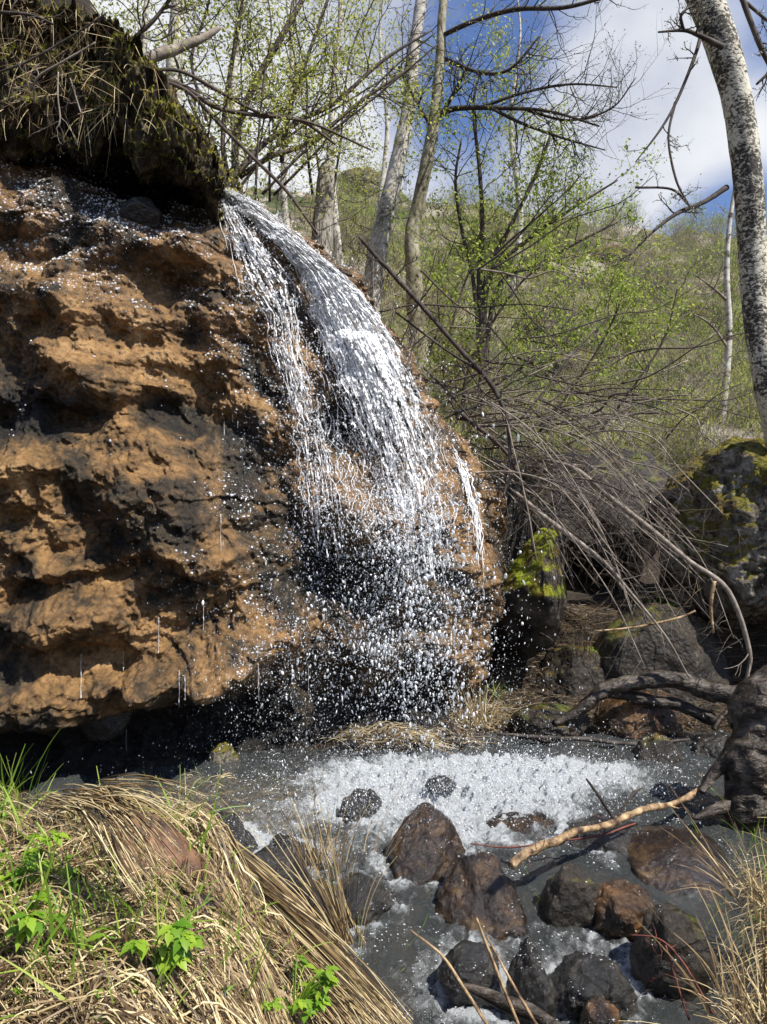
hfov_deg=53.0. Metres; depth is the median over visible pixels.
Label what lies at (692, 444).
bare shrub
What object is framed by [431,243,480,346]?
dead branch
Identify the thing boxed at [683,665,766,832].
tree stump
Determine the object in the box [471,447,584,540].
dead branch
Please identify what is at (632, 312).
dead branch
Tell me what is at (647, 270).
bare shrub
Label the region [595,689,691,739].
rock
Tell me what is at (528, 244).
hillside shrub
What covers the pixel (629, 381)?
dead branch
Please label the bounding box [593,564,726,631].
dead branch
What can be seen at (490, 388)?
dead branch
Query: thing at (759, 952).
dry grass
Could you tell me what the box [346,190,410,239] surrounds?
hillside shrub
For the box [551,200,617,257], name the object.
bare shrub
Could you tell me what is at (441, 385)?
dead branch
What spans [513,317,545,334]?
hillside rock
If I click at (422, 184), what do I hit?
forked tree
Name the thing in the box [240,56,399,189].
bare sapling
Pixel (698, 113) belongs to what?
sky
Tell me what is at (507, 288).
bare shrub
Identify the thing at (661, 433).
hillside grass
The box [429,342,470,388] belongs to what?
hillside shrub
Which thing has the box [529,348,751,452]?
dead branch
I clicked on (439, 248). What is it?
bare shrub
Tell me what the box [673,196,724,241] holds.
hillside shrub
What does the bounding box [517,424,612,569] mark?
dead branch
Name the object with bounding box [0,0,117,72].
hanging root
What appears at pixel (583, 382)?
hillside shrub
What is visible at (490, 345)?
bare shrub
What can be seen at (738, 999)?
grass tuft
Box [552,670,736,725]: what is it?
root log
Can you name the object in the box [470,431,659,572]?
dead branch
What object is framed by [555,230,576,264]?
bare shrub
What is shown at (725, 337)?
dead branch
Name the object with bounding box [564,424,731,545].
dead branch
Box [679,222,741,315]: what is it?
hillside shrub
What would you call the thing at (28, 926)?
leafy plant
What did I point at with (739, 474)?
outcrop
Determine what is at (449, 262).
hillside shrub
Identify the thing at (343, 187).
hillside shrub
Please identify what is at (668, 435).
dead branch
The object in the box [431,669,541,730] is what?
grass tuft
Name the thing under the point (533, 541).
dead branch
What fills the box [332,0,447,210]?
young tree
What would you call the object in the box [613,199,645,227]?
hillside shrub
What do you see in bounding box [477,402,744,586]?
dead branch
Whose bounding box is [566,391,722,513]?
dead branch
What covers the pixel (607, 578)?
rock
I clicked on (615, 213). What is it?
hillside shrub
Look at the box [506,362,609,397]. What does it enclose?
dead branch
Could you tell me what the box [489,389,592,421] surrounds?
dead branch
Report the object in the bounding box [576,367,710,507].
dead branch
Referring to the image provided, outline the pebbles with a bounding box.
[156,732,493,914]
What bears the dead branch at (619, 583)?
on the mossy rock at (543, 606)
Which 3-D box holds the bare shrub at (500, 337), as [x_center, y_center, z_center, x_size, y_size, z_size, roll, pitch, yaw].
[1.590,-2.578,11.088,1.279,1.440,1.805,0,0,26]
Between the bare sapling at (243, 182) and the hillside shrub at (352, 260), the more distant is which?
the hillside shrub at (352, 260)
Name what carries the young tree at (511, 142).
on the ground at (580, 592)
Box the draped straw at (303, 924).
[36,774,413,1023]
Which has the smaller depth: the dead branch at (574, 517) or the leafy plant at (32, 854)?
the leafy plant at (32, 854)
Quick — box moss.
[0,0,230,177]
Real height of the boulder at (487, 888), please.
0.466 m
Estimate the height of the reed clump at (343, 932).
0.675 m
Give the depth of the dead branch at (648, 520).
5.65 m
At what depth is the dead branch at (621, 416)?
5.80 m
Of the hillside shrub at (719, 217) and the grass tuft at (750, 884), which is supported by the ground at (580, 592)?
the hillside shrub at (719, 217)
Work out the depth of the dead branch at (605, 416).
6.87 m
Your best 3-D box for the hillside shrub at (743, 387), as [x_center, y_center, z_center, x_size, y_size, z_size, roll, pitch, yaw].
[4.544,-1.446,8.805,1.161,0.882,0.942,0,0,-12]
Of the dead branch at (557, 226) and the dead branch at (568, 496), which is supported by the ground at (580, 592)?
the dead branch at (557, 226)
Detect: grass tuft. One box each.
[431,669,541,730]
[540,621,604,660]
[618,884,766,1023]
[659,783,766,924]
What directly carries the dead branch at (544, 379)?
on the ground at (580, 592)
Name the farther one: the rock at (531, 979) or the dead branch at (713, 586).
the dead branch at (713, 586)
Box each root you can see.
[0,0,76,45]
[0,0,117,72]
[14,42,95,103]
[29,72,80,155]
[61,78,99,123]
[708,702,727,730]
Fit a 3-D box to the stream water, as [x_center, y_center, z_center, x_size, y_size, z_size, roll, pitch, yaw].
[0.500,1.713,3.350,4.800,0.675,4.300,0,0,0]
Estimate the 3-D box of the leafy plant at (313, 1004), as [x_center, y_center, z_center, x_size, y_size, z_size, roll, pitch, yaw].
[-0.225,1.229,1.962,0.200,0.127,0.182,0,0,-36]
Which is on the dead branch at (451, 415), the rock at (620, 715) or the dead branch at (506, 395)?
the dead branch at (506, 395)
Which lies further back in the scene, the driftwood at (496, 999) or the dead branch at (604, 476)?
the dead branch at (604, 476)
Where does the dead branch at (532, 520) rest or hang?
on the dead branch at (500, 479)
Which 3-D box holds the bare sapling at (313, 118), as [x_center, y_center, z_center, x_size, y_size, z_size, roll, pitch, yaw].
[-0.614,-3.668,7.165,0.683,1.444,0.659,0,0,0]
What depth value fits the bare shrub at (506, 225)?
20.93 m
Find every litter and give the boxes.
[469,589,766,736]
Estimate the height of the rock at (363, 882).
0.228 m
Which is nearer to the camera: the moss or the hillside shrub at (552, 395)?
the moss
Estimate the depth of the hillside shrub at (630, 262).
16.22 m
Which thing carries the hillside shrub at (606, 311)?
on the ground at (580, 592)
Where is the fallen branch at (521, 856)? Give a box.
[508,773,701,869]
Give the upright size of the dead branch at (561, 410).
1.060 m
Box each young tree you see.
[92,0,155,33]
[93,0,218,103]
[183,0,303,197]
[244,0,364,227]
[253,0,431,263]
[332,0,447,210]
[455,0,600,299]
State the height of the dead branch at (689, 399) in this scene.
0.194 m
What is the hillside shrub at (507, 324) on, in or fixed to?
on the ground at (580, 592)
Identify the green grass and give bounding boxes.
[0,728,427,1023]
[473,588,766,963]
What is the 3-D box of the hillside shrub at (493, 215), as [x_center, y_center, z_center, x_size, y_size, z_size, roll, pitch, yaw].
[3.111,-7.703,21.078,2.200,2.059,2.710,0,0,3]
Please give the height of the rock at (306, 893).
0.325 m
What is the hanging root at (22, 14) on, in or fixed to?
hanging from the cliff
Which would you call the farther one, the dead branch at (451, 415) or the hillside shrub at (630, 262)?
the hillside shrub at (630, 262)
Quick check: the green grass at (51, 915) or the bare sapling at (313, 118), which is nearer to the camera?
the green grass at (51, 915)
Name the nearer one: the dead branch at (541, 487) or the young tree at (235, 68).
the dead branch at (541, 487)
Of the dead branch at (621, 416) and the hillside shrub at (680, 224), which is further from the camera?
the hillside shrub at (680, 224)
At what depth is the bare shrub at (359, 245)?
14.05 m
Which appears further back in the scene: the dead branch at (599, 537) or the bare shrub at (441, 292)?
the bare shrub at (441, 292)
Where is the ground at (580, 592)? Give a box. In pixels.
[0,0,766,1015]
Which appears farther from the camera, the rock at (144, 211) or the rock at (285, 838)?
the rock at (144, 211)
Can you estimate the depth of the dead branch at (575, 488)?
5.26 m
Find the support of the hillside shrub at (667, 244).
on the ground at (580, 592)
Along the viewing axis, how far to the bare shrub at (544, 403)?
8.47 m
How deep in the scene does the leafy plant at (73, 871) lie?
1.92 m
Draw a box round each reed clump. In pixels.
[203,766,410,951]
[276,771,417,878]
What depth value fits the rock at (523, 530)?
6.01 m
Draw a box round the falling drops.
[6,128,586,806]
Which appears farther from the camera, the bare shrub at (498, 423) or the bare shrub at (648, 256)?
the bare shrub at (648, 256)
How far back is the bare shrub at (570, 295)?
14.58 m
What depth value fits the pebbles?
4.81 m
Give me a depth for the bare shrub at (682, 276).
15.77 m
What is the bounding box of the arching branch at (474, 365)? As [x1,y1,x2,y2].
[344,231,545,523]
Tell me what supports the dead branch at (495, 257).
on the dead branch at (557, 226)
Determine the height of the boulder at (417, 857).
0.490 m
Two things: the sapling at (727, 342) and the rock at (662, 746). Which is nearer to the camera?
the rock at (662, 746)
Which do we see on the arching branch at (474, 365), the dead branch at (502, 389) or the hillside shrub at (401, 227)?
the dead branch at (502, 389)
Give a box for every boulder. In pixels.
[383,802,465,886]
[436,851,528,940]
[538,861,599,927]
[594,603,734,712]
[627,825,736,900]
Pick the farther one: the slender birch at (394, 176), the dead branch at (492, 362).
the slender birch at (394, 176)
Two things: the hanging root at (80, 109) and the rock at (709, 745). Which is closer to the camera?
the hanging root at (80, 109)
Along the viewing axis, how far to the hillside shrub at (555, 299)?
13.68 m
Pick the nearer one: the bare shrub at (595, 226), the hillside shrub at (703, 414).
the hillside shrub at (703, 414)
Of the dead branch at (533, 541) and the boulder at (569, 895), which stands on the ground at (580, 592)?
the boulder at (569, 895)
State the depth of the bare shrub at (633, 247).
21.32 m
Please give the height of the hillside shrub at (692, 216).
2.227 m
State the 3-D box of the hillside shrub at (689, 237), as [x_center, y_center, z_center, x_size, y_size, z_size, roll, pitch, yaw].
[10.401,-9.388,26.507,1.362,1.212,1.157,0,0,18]
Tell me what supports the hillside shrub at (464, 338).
on the ground at (580, 592)
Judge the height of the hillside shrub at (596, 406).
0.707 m
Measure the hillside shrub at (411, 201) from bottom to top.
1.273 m
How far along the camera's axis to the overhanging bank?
4.98 m
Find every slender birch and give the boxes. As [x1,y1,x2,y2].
[103,0,250,143]
[334,0,475,315]
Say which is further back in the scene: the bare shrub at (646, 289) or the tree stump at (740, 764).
the bare shrub at (646, 289)
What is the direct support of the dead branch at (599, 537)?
on the boulder at (697, 663)
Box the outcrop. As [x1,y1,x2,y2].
[654,436,766,628]
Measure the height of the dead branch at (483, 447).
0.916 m
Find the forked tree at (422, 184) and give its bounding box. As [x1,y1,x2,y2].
[334,0,698,395]
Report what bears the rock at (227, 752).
on the ground at (580, 592)
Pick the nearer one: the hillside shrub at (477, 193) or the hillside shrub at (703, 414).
the hillside shrub at (703, 414)
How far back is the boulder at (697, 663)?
5.52 m
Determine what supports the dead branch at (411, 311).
attached to the leafy shrub at (620, 278)
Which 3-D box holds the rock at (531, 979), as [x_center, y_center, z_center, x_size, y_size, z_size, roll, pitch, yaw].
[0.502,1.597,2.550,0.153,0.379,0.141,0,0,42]
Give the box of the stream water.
[6,731,766,1023]
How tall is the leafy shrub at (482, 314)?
4.408 m
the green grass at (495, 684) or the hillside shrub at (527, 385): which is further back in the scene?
the hillside shrub at (527, 385)
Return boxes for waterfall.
[80,188,571,749]
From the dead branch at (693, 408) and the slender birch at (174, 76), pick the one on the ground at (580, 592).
the slender birch at (174, 76)
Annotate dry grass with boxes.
[0,781,340,1023]
[157,694,538,906]
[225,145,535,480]
[648,804,766,1023]
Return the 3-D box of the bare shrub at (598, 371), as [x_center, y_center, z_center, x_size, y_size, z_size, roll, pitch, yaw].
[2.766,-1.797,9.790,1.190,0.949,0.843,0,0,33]
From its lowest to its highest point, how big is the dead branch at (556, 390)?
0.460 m
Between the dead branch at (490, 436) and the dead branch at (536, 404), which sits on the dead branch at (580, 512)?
the dead branch at (490, 436)
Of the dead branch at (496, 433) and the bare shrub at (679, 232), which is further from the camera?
the bare shrub at (679, 232)
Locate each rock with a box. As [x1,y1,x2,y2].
[79,712,132,740]
[110,813,213,903]
[120,196,161,229]
[207,742,239,764]
[207,811,258,857]
[245,845,311,893]
[269,833,316,866]
[288,879,344,969]
[337,167,380,195]
[337,788,381,823]
[337,872,401,927]
[424,774,456,792]
[437,939,502,1008]
[486,811,553,833]
[490,473,528,652]
[491,526,566,658]
[506,935,558,1023]
[509,703,591,743]
[512,444,676,589]
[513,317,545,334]
[535,645,605,696]
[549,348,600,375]
[549,951,638,1021]
[558,277,595,288]
[564,813,639,853]
[580,996,620,1023]
[591,245,647,268]
[592,878,653,941]
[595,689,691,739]
[622,331,656,341]
[629,902,716,1001]
[631,733,683,764]
[639,275,678,286]
[674,304,710,320]
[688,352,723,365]
[690,733,727,758]
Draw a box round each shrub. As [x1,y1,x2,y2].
[109,0,392,234]
[127,0,509,186]
[272,186,363,238]
[294,214,350,246]
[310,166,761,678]
[312,160,386,234]
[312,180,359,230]
[315,156,388,206]
[316,153,350,191]
[333,247,366,272]
[336,175,352,199]
[337,170,360,202]
[338,212,363,247]
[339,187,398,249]
[341,213,403,271]
[342,200,447,287]
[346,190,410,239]
[358,204,408,243]
[358,246,402,329]
[374,4,677,384]
[381,265,458,364]
[382,258,436,316]
[384,193,724,431]
[388,206,427,266]
[388,208,504,317]
[388,221,462,302]
[392,209,423,246]
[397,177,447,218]
[400,191,439,215]
[400,302,504,428]
[406,303,477,368]
[420,197,465,243]
[420,226,468,281]
[420,315,490,441]
[422,225,458,273]
[422,341,454,386]
[424,279,493,379]
[428,257,469,313]
[428,308,520,377]
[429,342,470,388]
[430,185,504,257]
[430,204,469,237]
[432,172,463,204]
[440,356,536,427]
[442,260,503,306]
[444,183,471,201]
[445,304,496,372]
[448,169,476,207]
[457,295,524,375]
[460,190,534,251]
[460,234,532,298]
[465,385,535,446]
[466,310,565,403]
[467,183,496,202]
[469,195,534,255]
[471,334,526,393]
[472,227,493,261]
[478,201,527,235]
[483,178,513,205]
[487,206,510,240]
[488,282,550,340]
[493,248,567,298]
[497,190,527,220]
[501,219,606,322]
[502,205,550,274]
[505,375,583,432]
[508,259,571,331]
[510,366,546,401]
[517,273,622,344]
[523,365,575,421]
[525,202,574,250]
[528,182,595,256]
[531,189,584,254]
[538,268,585,314]
[550,231,664,370]
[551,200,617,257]
[552,331,600,389]
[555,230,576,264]
[556,199,627,235]
[556,333,642,403]
[558,376,618,436]
[564,356,627,405]
[572,332,650,420]
[577,183,635,233]
[580,215,628,259]
[581,193,638,227]
[582,194,640,236]
[587,204,681,276]
[589,261,625,288]
[593,191,647,237]
[593,220,674,305]
[593,268,681,351]
[596,250,632,283]
[598,377,663,413]
[601,253,670,320]
[603,193,627,224]
[606,391,663,449]
[608,242,692,285]
[609,226,690,289]
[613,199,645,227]
[631,315,737,401]
[635,247,666,285]
[638,318,740,394]
[642,250,679,291]
[645,375,722,438]
[647,237,722,298]
[647,364,762,456]
[651,416,736,469]
[655,195,703,243]
[658,208,705,247]
[659,215,692,251]
[662,226,701,253]
[663,187,712,233]
[667,290,724,341]
[670,290,742,351]
[671,225,699,249]
[672,427,718,463]
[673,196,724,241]
[673,220,734,266]
[675,218,723,267]
[677,272,742,345]
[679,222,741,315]
[682,203,734,249]
[683,357,755,426]
[686,247,719,277]
[687,206,734,238]
[687,263,737,314]
[691,298,746,375]
[691,329,760,429]
[695,201,727,237]
[706,213,737,258]
[709,213,736,243]
[721,359,758,423]
[732,319,749,366]
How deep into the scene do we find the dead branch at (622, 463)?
5.82 m
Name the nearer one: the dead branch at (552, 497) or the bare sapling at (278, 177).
the dead branch at (552, 497)
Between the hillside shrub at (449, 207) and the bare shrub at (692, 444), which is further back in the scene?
the hillside shrub at (449, 207)
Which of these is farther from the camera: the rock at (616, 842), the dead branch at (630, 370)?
the dead branch at (630, 370)
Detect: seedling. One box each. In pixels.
[7,986,28,996]
[90,976,139,1003]
[259,986,283,1013]
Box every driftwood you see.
[460,981,562,1023]
[497,732,689,753]
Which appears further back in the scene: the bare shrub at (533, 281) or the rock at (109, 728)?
the bare shrub at (533, 281)
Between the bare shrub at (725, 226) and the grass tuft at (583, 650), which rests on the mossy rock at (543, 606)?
the grass tuft at (583, 650)
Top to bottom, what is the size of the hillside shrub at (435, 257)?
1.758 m
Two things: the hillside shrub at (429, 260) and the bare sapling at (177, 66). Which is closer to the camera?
the bare sapling at (177, 66)
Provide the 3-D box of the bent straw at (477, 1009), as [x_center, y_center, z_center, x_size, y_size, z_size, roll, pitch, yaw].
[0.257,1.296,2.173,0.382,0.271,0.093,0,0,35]
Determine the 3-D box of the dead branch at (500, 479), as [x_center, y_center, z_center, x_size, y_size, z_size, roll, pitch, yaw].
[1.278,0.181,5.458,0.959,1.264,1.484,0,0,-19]
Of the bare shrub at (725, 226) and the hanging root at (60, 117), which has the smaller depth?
the hanging root at (60, 117)
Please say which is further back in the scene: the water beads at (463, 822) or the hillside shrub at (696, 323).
the hillside shrub at (696, 323)
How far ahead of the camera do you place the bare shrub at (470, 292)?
14.53 m
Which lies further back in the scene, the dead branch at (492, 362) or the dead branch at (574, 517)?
the dead branch at (492, 362)
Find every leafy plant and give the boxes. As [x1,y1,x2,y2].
[0,829,70,895]
[0,890,65,951]
[16,854,82,888]
[86,918,203,975]
[274,954,339,1023]
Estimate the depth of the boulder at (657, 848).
3.25 m
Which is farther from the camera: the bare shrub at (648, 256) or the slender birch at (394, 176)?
the bare shrub at (648, 256)
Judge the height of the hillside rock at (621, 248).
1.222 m
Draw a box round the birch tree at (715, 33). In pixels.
[611,0,766,450]
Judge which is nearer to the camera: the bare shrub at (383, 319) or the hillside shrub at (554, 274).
the bare shrub at (383, 319)
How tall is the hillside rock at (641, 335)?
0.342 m
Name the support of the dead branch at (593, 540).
on the dead branch at (619, 583)
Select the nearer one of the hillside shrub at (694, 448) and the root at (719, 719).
the root at (719, 719)
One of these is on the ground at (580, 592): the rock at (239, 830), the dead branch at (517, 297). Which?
the rock at (239, 830)
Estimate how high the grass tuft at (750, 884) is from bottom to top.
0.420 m
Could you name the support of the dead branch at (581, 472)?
on the dead branch at (612, 518)
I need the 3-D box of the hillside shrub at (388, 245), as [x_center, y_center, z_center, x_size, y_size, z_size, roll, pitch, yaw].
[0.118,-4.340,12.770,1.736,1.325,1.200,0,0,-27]
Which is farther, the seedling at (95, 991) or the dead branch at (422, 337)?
the dead branch at (422, 337)
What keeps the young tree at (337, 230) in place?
on the ground at (580, 592)
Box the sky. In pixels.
[90,0,766,237]
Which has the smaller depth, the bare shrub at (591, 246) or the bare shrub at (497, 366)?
the bare shrub at (497, 366)
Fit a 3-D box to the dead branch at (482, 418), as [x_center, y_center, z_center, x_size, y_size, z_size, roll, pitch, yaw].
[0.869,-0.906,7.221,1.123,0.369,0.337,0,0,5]
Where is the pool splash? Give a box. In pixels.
[100,634,703,851]
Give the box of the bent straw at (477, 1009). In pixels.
[410,918,537,1023]
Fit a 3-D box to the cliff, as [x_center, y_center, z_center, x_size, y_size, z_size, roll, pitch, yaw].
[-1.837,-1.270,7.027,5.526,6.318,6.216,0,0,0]
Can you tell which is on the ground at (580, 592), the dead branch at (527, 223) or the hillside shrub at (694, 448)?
the hillside shrub at (694, 448)
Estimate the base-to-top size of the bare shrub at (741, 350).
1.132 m
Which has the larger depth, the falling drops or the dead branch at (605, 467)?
the dead branch at (605, 467)
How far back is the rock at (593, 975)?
2.56 m
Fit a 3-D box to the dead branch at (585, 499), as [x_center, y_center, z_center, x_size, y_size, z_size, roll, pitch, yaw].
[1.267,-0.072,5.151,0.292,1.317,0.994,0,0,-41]
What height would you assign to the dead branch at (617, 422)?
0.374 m
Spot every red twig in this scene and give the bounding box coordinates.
[470,813,635,864]
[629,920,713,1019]
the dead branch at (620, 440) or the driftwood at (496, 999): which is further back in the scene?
the dead branch at (620, 440)
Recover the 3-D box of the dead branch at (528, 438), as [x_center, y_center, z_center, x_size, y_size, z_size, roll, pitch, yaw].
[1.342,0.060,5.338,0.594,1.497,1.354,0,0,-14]
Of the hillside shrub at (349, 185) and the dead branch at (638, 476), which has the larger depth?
the hillside shrub at (349, 185)
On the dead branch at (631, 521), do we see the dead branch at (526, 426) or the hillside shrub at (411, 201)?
the dead branch at (526, 426)
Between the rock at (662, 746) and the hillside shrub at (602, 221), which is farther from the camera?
the hillside shrub at (602, 221)
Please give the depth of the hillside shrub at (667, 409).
8.11 m
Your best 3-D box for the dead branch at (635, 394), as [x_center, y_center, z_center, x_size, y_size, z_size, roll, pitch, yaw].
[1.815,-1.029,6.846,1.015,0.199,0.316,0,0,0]
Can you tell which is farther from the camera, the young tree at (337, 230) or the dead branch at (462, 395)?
the young tree at (337, 230)
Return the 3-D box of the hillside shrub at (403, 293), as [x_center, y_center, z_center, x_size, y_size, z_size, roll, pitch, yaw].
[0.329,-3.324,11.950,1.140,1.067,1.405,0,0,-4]
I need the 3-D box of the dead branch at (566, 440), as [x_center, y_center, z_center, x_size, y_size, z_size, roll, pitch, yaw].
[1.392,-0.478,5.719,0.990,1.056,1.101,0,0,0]
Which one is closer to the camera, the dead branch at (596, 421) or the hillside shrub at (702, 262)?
the dead branch at (596, 421)
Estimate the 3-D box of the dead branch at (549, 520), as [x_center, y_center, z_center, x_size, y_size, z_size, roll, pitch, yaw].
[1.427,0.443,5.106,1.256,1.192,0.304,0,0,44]
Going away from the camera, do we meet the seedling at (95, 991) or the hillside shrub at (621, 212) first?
the seedling at (95, 991)
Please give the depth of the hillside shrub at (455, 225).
26.26 m
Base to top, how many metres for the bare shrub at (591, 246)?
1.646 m
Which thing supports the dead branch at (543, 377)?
on the dead branch at (641, 415)
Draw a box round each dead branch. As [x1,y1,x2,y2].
[373,307,473,404]
[378,259,592,345]
[401,242,469,346]
[407,209,474,314]
[408,249,505,386]
[421,270,522,384]
[422,309,504,364]
[423,366,561,480]
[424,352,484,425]
[425,365,495,382]
[425,389,498,403]
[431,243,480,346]
[433,364,551,420]
[435,351,642,402]
[437,345,575,414]
[438,402,535,431]
[439,350,584,403]
[442,356,607,419]
[443,259,591,406]
[457,401,629,494]
[458,354,590,456]
[460,397,600,505]
[460,413,590,571]
[465,386,545,411]
[468,388,597,473]
[468,441,570,495]
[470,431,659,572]
[471,431,506,449]
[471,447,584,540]
[474,439,731,591]
[475,455,633,583]
[475,456,582,590]
[476,144,608,270]
[477,247,604,310]
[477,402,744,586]
[478,398,588,435]
[478,457,625,574]
[479,381,666,517]
[480,444,606,555]
[481,263,604,405]
[481,395,707,468]
[481,399,596,587]
[481,407,662,452]
[481,461,696,648]
[484,438,735,553]
[484,449,700,581]
[488,427,684,579]
[489,346,678,432]
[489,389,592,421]
[490,164,580,269]
[490,411,696,510]
[490,453,631,622]
[491,146,665,269]
[491,402,618,536]
[491,434,653,513]
[491,480,730,672]
[492,443,667,617]
[493,156,585,255]
[493,391,683,549]
[493,417,590,502]
[494,481,723,636]
[495,423,707,559]
[496,373,639,518]
[497,404,690,521]
[501,463,644,685]
[503,336,658,381]
[505,404,650,586]
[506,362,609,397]
[509,476,764,550]
[511,426,656,629]
[514,491,689,677]
[517,356,688,431]
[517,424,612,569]
[517,455,729,606]
[519,312,613,419]
[519,412,718,554]
[520,262,710,339]
[521,474,698,637]
[522,499,618,588]
[524,417,707,514]
[524,440,626,553]
[525,311,629,383]
[525,397,703,456]
[525,413,685,453]
[525,464,631,613]
[526,412,632,607]
[527,489,653,605]
[528,359,683,475]
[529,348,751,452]
[530,464,720,531]
[533,387,638,396]
[535,357,633,418]
[538,397,677,451]
[538,435,694,590]
[541,474,709,648]
[542,354,687,396]
[543,361,700,517]
[544,431,711,531]
[545,390,710,423]
[548,298,702,402]
[550,362,680,405]
[554,364,663,492]
[554,481,687,604]
[555,402,671,450]
[556,398,689,499]
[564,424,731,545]
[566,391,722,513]
[569,429,755,553]
[572,407,672,547]
[572,466,694,584]
[574,429,742,659]
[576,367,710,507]
[577,350,674,417]
[587,384,699,427]
[589,407,659,442]
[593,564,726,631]
[608,312,744,370]
[612,396,761,433]
[621,296,732,384]
[632,383,753,400]
[665,383,755,438]
[677,408,715,460]
[709,581,716,632]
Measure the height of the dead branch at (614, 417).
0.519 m
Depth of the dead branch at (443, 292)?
6.23 m
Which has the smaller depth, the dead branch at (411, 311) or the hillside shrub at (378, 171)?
the dead branch at (411, 311)
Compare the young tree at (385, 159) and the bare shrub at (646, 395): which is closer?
the bare shrub at (646, 395)
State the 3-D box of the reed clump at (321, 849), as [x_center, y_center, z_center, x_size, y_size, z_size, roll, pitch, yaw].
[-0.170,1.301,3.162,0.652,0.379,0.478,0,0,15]
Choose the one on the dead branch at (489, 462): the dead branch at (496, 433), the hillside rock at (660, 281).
the dead branch at (496, 433)
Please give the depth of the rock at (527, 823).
3.66 m
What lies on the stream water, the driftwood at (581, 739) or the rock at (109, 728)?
the driftwood at (581, 739)
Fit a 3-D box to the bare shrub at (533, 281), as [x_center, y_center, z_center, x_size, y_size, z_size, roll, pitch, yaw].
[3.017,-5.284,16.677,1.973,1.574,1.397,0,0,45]
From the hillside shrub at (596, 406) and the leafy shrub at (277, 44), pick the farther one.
the hillside shrub at (596, 406)
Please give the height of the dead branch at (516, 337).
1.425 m
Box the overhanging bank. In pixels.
[0,0,262,226]
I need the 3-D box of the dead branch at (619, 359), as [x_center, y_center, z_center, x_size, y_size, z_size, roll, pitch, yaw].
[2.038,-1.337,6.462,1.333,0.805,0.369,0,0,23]
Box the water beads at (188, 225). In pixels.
[0,161,506,686]
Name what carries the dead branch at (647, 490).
on the dead branch at (666, 536)
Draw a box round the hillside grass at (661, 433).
[308,184,763,473]
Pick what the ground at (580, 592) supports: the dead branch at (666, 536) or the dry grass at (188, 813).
the dry grass at (188, 813)
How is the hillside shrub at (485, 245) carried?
on the ground at (580, 592)
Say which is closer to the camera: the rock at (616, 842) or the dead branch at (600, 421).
the rock at (616, 842)
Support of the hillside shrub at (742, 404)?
on the ground at (580, 592)
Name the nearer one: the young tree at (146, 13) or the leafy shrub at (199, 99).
the leafy shrub at (199, 99)
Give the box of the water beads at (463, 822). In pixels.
[69,731,761,1023]
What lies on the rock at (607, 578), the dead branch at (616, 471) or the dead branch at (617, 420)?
the dead branch at (617, 420)
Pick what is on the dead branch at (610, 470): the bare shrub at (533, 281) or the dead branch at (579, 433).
the dead branch at (579, 433)
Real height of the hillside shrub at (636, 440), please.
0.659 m
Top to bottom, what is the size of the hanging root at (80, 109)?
0.266 m
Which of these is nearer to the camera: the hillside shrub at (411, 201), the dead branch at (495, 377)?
the dead branch at (495, 377)
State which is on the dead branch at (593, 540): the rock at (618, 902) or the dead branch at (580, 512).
the dead branch at (580, 512)
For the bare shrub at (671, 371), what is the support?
on the ground at (580, 592)
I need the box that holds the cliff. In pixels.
[0,155,507,788]
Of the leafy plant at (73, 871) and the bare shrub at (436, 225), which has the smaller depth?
the leafy plant at (73, 871)
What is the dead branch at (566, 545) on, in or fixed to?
on the dead branch at (593, 540)
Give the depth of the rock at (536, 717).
5.10 m
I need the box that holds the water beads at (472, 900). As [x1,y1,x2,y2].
[127,716,699,1023]
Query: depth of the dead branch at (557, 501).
5.81 m
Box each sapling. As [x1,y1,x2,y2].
[139,7,241,150]
[230,0,309,194]
[240,0,316,201]
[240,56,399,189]
[261,21,437,194]
[273,8,450,195]
[293,0,343,195]
[294,52,337,169]
[298,0,373,199]
[679,192,757,423]
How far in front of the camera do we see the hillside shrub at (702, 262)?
20.70 m
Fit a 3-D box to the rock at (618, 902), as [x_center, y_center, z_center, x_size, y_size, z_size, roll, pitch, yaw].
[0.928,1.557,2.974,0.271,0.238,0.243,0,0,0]
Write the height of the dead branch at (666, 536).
1.623 m
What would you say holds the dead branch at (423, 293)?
on the ground at (580, 592)
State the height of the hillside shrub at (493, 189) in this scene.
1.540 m
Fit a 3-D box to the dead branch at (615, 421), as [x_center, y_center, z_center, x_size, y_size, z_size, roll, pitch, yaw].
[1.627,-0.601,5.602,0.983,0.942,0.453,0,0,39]
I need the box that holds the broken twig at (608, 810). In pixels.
[585,778,642,818]
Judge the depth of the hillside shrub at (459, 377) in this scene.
8.30 m
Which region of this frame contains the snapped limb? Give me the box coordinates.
[143,15,229,63]
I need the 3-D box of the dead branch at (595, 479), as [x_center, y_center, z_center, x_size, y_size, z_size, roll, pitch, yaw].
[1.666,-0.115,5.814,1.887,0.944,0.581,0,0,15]
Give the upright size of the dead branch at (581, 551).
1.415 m
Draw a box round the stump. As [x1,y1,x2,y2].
[311,159,333,256]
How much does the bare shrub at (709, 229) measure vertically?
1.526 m
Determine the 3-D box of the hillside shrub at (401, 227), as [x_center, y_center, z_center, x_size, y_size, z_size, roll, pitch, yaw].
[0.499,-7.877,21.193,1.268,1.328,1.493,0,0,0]
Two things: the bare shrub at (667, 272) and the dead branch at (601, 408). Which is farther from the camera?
the bare shrub at (667, 272)
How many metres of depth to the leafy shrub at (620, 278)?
6.96 m

